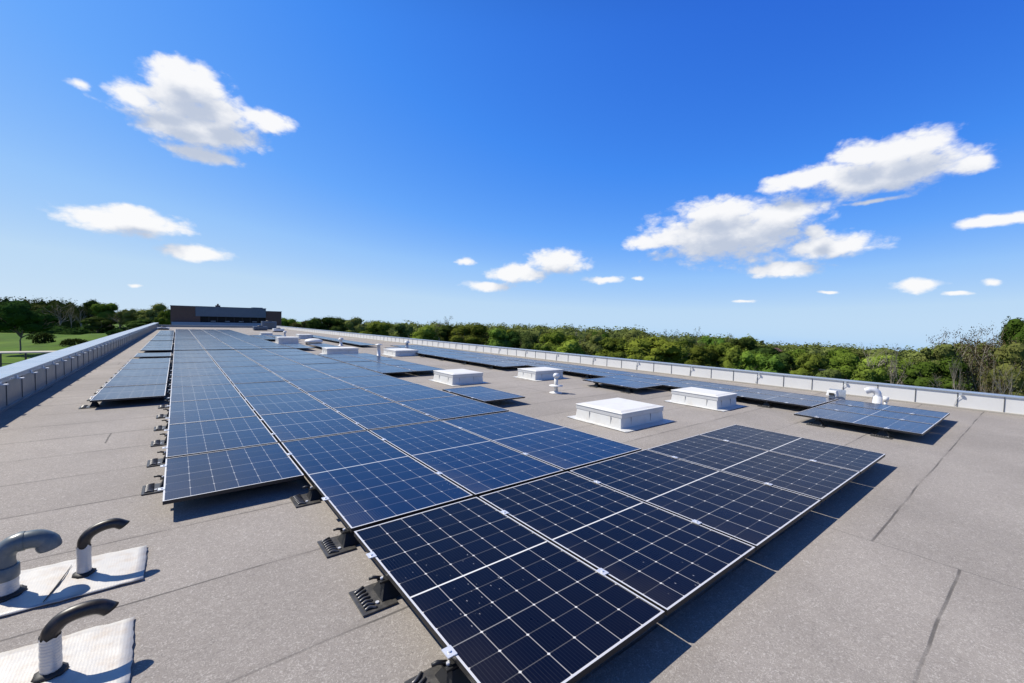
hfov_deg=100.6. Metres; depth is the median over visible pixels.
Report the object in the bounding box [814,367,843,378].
tree
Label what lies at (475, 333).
tree
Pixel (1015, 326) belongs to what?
tree
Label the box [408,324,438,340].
tree
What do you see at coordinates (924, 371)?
tree
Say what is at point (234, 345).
solar panel
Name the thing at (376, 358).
solar panel
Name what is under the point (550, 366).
solar panel
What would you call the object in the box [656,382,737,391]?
solar panel
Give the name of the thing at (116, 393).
solar panel
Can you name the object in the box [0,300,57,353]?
tree
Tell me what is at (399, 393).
solar panel
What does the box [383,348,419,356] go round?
skylight
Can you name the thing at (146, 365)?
solar panel
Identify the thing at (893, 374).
tree
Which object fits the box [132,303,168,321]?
tree
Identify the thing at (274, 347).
solar panel
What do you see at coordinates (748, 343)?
tree
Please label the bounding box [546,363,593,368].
solar panel
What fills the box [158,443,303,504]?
solar panel
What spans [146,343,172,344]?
solar panel
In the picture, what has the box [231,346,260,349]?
solar panel
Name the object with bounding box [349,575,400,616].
mounting foot
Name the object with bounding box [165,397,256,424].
solar panel
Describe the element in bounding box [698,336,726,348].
tree
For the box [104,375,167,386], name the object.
solar panel
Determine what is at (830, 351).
tree
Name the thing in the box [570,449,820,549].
solar panel
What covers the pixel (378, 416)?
solar panel
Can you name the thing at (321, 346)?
solar panel
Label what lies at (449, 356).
solar panel
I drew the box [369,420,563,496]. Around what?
solar panel
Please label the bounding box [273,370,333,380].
solar panel
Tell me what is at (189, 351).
solar panel
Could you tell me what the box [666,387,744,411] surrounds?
skylight
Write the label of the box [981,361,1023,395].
tree
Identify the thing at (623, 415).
skylight
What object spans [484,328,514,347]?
tree
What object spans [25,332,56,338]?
bush
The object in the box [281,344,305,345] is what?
solar panel
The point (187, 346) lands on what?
solar panel
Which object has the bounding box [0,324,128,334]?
undergrowth
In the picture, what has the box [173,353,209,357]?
solar panel
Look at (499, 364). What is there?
solar panel
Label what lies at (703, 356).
tree
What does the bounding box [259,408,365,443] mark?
solar panel
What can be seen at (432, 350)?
solar panel
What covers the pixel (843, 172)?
sky
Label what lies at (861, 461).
solar panel
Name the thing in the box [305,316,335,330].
tree
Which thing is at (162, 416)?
mounting foot
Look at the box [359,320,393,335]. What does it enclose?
tree
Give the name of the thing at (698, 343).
tree
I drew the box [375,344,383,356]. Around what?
vent pipe
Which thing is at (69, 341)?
bush
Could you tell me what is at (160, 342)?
solar panel
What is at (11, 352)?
shelter
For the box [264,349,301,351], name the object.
solar panel
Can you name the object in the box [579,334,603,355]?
tree
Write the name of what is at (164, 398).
mounting foot
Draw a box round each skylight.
[275,337,298,343]
[296,334,312,338]
[319,347,358,353]
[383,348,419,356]
[430,369,487,385]
[513,367,567,380]
[567,398,674,432]
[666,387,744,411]
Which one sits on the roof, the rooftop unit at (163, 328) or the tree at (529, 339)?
the rooftop unit at (163, 328)
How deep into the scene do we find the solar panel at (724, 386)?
10.81 m
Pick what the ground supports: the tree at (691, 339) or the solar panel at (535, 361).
the tree at (691, 339)
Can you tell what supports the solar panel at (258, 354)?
on the roof
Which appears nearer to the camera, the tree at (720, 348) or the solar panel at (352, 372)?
the solar panel at (352, 372)
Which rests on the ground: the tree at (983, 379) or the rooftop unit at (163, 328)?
the tree at (983, 379)
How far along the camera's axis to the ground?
107.32 m
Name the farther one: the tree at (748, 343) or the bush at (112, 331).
the bush at (112, 331)
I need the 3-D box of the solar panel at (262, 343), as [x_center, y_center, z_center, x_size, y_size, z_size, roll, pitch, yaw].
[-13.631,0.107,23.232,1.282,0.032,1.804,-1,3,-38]
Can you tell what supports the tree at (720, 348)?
on the ground
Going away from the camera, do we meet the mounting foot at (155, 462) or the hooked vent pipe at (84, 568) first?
the hooked vent pipe at (84, 568)
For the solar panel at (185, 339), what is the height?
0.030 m
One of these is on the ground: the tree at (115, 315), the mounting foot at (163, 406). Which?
the tree at (115, 315)
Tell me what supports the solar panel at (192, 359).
on the mounting foot
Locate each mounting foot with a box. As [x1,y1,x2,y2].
[78,400,99,408]
[141,475,163,494]
[146,451,165,466]
[150,433,167,446]
[154,420,168,430]
[156,409,168,418]
[158,400,169,408]
[160,393,170,399]
[290,486,322,507]
[317,527,358,557]
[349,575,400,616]
[404,658,470,682]
[589,382,599,387]
[621,388,633,392]
[758,401,771,407]
[806,419,826,426]
[870,429,893,438]
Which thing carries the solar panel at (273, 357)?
on the roof
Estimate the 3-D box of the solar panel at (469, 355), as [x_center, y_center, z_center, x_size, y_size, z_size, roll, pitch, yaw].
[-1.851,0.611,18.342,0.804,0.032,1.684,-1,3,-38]
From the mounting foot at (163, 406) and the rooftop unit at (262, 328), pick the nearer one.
the mounting foot at (163, 406)
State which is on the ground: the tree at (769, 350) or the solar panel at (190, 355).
the tree at (769, 350)
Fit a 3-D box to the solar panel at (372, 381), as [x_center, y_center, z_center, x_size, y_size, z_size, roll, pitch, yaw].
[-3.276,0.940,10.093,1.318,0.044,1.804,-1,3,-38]
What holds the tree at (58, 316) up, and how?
on the ground
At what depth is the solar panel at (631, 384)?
10.75 m
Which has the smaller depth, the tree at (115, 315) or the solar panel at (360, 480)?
the solar panel at (360, 480)
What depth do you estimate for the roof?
2.87 m
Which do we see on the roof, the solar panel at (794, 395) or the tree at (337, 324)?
the solar panel at (794, 395)
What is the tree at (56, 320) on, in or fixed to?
on the ground
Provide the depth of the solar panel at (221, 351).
17.26 m
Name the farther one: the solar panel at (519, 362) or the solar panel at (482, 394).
the solar panel at (519, 362)
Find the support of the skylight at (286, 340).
on the roof
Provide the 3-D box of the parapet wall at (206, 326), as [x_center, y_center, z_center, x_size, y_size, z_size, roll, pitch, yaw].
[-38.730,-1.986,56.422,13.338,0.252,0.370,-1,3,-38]
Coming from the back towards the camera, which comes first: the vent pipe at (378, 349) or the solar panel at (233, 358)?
the vent pipe at (378, 349)
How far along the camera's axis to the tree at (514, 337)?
94.31 m
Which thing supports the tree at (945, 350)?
on the ground
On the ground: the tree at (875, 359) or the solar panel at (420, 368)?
the tree at (875, 359)
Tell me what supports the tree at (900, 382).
on the ground
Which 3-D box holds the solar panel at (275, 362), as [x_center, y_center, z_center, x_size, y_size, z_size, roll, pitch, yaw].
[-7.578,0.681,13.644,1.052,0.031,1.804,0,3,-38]
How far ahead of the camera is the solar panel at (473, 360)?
16.28 m
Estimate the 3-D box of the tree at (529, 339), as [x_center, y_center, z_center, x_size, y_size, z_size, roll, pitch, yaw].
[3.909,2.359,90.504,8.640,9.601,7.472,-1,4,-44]
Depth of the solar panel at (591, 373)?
12.91 m
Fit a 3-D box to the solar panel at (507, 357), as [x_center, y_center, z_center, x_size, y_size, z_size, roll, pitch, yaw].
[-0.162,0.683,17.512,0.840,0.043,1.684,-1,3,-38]
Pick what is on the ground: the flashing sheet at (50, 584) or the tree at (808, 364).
the tree at (808, 364)
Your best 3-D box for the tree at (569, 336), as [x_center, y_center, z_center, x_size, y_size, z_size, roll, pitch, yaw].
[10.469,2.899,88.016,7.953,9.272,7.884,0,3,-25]
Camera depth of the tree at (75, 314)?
185.18 m
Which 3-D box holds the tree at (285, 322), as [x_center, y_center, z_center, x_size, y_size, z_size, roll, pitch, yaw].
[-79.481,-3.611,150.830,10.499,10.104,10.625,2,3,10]
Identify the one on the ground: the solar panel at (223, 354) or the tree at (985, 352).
the tree at (985, 352)
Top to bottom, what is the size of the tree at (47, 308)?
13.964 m
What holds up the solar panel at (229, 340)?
on the roof
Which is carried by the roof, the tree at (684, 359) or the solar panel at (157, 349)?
the solar panel at (157, 349)
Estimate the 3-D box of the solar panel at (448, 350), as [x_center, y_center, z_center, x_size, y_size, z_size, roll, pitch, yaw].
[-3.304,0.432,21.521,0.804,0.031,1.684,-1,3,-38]
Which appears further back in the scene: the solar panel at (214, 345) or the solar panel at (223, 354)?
the solar panel at (214, 345)
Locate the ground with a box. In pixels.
[0,317,1023,392]
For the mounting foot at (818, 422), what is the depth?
7.18 m
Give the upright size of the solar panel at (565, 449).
0.044 m
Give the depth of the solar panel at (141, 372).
10.57 m
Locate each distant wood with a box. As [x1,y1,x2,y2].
[0,296,88,327]
[361,319,1000,375]
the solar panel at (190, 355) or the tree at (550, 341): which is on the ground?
the tree at (550, 341)
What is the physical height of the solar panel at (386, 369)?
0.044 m
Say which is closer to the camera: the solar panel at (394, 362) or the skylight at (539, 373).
the skylight at (539, 373)
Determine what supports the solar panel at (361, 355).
on the roof
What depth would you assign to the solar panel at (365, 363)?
13.81 m
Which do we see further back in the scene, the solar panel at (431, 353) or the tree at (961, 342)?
the tree at (961, 342)
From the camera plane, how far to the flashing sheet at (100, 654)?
1.96 m
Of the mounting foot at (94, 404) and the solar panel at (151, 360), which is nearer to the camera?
the mounting foot at (94, 404)
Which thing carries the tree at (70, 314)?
on the ground
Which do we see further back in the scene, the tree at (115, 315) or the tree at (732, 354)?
the tree at (115, 315)
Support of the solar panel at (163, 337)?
on the roof
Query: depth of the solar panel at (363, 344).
24.45 m
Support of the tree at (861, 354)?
on the ground
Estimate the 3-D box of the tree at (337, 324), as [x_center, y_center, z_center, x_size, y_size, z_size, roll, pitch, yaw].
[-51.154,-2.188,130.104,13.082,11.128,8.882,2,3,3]
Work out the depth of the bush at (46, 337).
109.16 m
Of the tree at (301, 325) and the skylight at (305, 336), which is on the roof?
the skylight at (305, 336)
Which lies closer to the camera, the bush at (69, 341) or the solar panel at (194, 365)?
the solar panel at (194, 365)
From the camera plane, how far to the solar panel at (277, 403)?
7.18 m
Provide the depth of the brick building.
62.95 m
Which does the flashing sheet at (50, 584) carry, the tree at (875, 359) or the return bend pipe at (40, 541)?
the return bend pipe at (40, 541)
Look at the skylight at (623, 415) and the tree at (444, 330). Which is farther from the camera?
the tree at (444, 330)
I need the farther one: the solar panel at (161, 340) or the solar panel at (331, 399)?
the solar panel at (161, 340)
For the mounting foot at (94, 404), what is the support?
on the roof
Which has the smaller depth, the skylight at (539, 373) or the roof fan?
the skylight at (539, 373)
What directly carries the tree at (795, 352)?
on the ground
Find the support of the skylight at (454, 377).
on the roof
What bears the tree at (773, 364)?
on the ground
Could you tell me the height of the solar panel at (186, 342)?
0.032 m
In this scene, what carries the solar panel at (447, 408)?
on the roof
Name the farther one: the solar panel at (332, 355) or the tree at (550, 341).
the tree at (550, 341)
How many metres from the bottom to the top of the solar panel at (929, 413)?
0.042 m
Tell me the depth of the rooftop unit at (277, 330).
45.12 m
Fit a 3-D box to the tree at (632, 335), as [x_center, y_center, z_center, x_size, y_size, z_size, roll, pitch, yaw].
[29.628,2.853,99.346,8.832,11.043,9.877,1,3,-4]
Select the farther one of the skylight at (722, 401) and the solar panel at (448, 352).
the solar panel at (448, 352)
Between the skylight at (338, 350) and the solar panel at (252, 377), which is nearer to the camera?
the solar panel at (252, 377)
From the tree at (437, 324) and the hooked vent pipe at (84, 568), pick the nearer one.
the hooked vent pipe at (84, 568)
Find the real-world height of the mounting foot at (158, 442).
0.118 m
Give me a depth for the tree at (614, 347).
78.34 m
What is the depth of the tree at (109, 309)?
177.99 m
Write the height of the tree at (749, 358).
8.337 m
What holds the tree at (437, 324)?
on the ground
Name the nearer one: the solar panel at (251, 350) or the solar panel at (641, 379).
the solar panel at (641, 379)
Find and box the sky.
[0,0,1023,351]
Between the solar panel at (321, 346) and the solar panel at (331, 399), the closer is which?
the solar panel at (331, 399)
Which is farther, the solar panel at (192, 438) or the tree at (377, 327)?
the tree at (377, 327)
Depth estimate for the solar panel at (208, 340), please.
24.66 m
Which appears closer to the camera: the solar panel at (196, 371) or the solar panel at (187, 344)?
the solar panel at (196, 371)
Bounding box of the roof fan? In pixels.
[304,338,322,344]
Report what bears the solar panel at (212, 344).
on the roof
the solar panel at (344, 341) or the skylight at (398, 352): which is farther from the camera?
the solar panel at (344, 341)
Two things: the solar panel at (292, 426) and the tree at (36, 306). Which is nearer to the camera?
the solar panel at (292, 426)
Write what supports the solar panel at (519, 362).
on the roof
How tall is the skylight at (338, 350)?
0.302 m
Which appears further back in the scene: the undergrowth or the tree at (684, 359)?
the undergrowth
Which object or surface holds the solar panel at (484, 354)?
on the roof
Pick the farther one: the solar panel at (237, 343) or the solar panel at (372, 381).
the solar panel at (237, 343)
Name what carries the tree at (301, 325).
on the ground
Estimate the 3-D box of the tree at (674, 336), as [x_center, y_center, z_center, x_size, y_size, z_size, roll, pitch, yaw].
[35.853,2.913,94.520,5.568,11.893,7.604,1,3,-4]
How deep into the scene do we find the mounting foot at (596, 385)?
10.97 m
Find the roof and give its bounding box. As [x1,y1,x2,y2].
[0,327,1023,682]
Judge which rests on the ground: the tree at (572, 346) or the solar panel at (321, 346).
the tree at (572, 346)
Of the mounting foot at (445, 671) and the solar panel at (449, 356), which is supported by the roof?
the mounting foot at (445, 671)
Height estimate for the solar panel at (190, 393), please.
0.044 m
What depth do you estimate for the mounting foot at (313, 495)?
3.73 m
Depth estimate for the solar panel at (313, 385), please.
9.26 m
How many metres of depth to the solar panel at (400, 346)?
23.62 m
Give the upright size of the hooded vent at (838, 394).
0.297 m
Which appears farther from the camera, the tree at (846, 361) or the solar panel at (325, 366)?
the tree at (846, 361)
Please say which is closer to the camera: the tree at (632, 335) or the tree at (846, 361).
the tree at (846, 361)
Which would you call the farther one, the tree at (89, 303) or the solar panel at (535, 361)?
the tree at (89, 303)
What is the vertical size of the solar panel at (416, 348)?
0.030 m
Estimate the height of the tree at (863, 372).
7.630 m
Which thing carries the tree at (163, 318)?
on the ground
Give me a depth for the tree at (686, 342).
84.72 m
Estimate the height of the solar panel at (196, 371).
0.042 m
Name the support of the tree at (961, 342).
on the ground
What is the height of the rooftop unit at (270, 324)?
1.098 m
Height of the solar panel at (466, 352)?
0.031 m
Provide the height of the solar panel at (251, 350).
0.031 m
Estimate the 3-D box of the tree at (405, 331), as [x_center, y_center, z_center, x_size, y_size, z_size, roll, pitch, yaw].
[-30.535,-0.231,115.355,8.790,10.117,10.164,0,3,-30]
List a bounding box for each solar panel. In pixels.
[90,384,166,401]
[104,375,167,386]
[114,368,168,376]
[121,362,169,369]
[127,358,169,363]
[134,352,170,357]
[140,347,171,350]
[143,345,171,347]
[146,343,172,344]
[148,341,172,342]
[150,339,172,340]
[153,336,172,337]
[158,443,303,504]
[162,416,277,458]
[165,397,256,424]
[168,384,241,401]
[169,374,231,386]
[170,367,223,376]
[172,362,217,368]
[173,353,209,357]
[173,357,213,362]
[174,341,198,342]
[174,343,200,344]
[174,345,201,346]
[174,347,203,350]
[174,350,206,353]
[175,338,196,339]
[197,339,219,340]
[198,341,222,342]
[200,343,225,344]
[201,345,228,346]
[203,347,233,349]
[206,350,238,352]
[208,353,243,356]
[211,356,250,361]
[215,360,260,367]
[218,339,241,340]
[219,366,269,374]
[221,341,243,342]
[224,342,248,344]
[226,372,284,383]
[227,344,253,346]
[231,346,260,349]
[233,381,302,397]
[236,349,268,352]
[239,339,266,340]
[241,352,276,355]
[244,392,328,416]
[246,355,285,360]
[247,342,277,343]
[252,344,284,346]
[253,359,298,365]
[257,346,293,348]
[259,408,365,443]
[262,364,313,372]
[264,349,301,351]
[272,351,314,354]
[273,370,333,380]
[279,355,325,358]
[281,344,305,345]
[281,431,472,532]
[287,378,358,392]
[288,346,313,348]
[289,358,343,363]
[301,363,360,369]
[306,388,392,408]
[308,343,329,345]
[316,345,339,347]
[317,354,353,357]
[317,368,384,377]
[330,357,370,361]
[333,340,355,341]
[333,402,438,430]
[337,375,415,387]
[344,361,390,366]
[345,353,377,356]
[350,343,374,345]
[354,497,664,682]
[359,356,397,360]
[361,366,414,373]
[361,384,457,401]
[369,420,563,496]
[374,360,416,365]
[390,345,413,346]
[395,364,445,371]
[396,396,508,420]
[405,347,428,348]
[417,352,445,355]
[418,349,442,351]
[421,347,444,348]
[431,354,472,358]
[433,351,464,353]
[436,349,460,350]
[442,386,524,402]
[443,411,641,471]
[451,351,475,353]
[451,358,493,362]
[453,354,487,356]
[469,353,499,356]
[473,357,509,360]
[475,361,526,367]
[479,471,754,615]
[490,356,523,359]
[502,360,538,364]
[517,359,554,363]
[527,364,575,369]
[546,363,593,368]
[563,369,619,376]
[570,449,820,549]
[580,367,633,374]
[583,377,662,388]
[602,375,671,383]
[621,373,688,381]
[647,435,859,502]
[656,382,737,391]
[674,380,751,390]
[699,424,884,473]
[731,391,825,407]
[740,388,837,403]
[794,407,934,435]
[816,403,942,425]
[830,399,949,418]
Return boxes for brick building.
[170,304,281,325]
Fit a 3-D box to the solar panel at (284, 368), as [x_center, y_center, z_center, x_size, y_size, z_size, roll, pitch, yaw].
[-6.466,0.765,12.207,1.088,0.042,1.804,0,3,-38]
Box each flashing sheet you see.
[0,545,146,616]
[0,616,134,682]
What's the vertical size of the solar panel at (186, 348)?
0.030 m
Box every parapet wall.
[0,323,157,413]
[158,325,252,327]
[277,326,1023,415]
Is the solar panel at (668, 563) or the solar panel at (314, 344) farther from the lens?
the solar panel at (314, 344)
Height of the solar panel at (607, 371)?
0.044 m
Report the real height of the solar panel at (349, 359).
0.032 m
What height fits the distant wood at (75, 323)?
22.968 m
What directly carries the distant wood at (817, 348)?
on the ground
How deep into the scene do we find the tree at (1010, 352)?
44.63 m
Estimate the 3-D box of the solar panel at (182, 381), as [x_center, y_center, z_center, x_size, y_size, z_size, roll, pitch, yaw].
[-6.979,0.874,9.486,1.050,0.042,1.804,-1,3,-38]
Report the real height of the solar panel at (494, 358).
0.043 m
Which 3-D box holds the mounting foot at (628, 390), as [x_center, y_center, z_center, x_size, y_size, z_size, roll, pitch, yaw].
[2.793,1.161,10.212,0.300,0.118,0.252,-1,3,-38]
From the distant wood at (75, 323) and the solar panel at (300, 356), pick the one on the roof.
the solar panel at (300, 356)
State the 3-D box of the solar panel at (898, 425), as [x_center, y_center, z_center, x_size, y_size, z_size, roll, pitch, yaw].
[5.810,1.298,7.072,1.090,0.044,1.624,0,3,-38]
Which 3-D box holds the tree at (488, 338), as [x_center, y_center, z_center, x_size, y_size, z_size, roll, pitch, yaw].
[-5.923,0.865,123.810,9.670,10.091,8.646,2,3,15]
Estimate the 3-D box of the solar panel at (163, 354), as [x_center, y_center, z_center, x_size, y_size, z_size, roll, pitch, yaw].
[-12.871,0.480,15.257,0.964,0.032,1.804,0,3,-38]
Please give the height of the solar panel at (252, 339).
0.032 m
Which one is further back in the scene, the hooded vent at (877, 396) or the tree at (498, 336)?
the tree at (498, 336)
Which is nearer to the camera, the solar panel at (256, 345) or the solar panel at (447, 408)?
the solar panel at (447, 408)
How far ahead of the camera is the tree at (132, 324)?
157.56 m
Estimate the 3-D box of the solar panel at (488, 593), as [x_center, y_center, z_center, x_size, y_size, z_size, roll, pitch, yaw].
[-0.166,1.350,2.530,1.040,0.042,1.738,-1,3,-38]
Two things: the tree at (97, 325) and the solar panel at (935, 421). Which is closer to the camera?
the solar panel at (935, 421)
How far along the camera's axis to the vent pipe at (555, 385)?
9.81 m
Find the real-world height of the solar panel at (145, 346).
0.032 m
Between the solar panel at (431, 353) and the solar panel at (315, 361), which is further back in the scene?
the solar panel at (431, 353)
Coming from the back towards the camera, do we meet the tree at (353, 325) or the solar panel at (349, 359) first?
the tree at (353, 325)
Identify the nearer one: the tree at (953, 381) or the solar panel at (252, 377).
the solar panel at (252, 377)
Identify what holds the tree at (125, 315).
on the ground
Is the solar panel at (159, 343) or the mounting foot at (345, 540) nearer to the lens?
the mounting foot at (345, 540)
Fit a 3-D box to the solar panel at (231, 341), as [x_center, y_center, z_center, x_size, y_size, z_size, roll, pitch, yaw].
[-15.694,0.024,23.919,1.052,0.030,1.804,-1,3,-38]
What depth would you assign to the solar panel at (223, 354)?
15.83 m
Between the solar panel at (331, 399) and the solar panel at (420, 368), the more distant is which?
the solar panel at (420, 368)
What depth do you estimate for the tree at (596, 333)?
100.81 m
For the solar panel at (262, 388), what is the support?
on the roof
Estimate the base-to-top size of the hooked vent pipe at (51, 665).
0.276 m
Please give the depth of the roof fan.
24.68 m
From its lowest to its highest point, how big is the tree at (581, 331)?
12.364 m
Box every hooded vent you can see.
[826,388,845,399]
[864,387,888,404]
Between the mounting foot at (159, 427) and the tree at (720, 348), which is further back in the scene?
the tree at (720, 348)
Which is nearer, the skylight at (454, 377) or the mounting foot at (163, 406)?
the mounting foot at (163, 406)
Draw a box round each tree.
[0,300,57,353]
[29,304,46,312]
[35,304,67,320]
[40,301,74,325]
[50,318,65,325]
[65,301,81,327]
[72,304,87,325]
[75,299,100,324]
[77,316,114,331]
[88,302,118,324]
[105,310,123,327]
[115,308,137,328]
[122,319,155,329]
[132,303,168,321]
[154,308,170,324]
[282,318,297,326]
[289,320,308,327]
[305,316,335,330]
[329,316,347,331]
[343,316,366,332]
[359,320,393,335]
[388,322,414,337]
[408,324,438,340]
[433,318,452,340]
[436,323,458,341]
[446,323,490,344]
[483,332,491,344]
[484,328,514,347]
[505,331,523,347]
[518,332,539,349]
[533,330,567,351]
[551,338,584,354]
[559,334,584,346]
[565,325,587,342]
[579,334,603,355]
[588,332,609,348]
[591,336,629,358]
[623,331,652,352]
[624,335,688,362]
[662,329,678,340]
[670,334,699,355]
[674,339,694,359]
[675,345,691,363]
[684,344,722,366]
[696,333,733,346]
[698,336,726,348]
[706,341,739,361]
[716,345,746,369]
[727,336,758,350]
[732,350,765,370]
[747,344,782,356]
[757,353,789,373]
[777,350,799,371]
[783,347,817,368]
[789,351,831,375]
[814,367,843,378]
[824,347,872,379]
[825,348,860,364]
[850,362,890,382]
[851,349,868,361]
[856,342,893,380]
[860,354,912,384]
[869,345,914,383]
[888,358,941,388]
[894,358,914,383]
[899,355,977,391]
[913,343,959,372]
[926,326,999,383]
[927,357,971,390]
[959,349,1019,393]
[960,322,1008,384]
[962,350,984,391]
[969,341,1023,395]
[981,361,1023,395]
[984,316,1023,366]
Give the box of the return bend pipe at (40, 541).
[0,529,61,602]
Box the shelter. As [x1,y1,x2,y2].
[0,351,53,366]
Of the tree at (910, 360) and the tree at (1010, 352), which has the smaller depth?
the tree at (1010, 352)
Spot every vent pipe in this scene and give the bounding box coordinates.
[31,598,118,682]
[71,518,129,578]
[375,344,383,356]
[549,373,562,393]
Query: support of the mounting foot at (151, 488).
on the roof
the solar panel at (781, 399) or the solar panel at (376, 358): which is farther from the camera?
the solar panel at (376, 358)
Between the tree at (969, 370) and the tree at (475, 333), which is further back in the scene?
the tree at (475, 333)
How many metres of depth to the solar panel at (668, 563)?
2.94 m
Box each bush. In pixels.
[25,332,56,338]
[32,333,55,343]
[58,338,88,345]
[106,329,121,334]
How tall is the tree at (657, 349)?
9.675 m
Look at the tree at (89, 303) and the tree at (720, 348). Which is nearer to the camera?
the tree at (720, 348)
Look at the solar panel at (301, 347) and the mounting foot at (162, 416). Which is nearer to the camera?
the mounting foot at (162, 416)
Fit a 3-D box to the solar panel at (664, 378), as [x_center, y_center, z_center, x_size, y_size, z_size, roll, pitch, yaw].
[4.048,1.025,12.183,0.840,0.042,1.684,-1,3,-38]
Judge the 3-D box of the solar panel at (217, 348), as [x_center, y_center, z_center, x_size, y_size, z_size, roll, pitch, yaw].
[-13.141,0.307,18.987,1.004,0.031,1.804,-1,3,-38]
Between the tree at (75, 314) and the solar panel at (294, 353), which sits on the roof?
the solar panel at (294, 353)
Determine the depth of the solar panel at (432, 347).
22.67 m
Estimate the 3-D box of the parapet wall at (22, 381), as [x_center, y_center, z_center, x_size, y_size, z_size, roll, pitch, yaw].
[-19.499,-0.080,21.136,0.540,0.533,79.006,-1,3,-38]
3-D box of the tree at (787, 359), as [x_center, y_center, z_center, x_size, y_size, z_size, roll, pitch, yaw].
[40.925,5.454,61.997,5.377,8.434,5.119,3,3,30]
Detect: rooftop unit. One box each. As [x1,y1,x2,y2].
[157,326,169,329]
[253,326,267,330]
[261,321,276,328]
[272,328,283,331]
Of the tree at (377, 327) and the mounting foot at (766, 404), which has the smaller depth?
the mounting foot at (766, 404)
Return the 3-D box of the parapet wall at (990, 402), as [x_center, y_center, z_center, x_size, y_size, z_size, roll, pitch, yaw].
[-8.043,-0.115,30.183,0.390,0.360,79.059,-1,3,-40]
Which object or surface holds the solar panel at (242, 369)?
on the roof
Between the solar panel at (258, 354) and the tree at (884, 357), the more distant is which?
the tree at (884, 357)
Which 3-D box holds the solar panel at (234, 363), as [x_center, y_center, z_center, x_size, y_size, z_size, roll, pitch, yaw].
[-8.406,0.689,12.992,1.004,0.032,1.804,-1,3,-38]
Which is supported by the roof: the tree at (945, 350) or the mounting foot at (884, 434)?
the mounting foot at (884, 434)
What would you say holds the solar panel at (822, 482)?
on the roof
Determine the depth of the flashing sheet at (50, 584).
2.54 m
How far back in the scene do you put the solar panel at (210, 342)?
22.99 m
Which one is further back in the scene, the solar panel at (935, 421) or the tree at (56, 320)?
the tree at (56, 320)

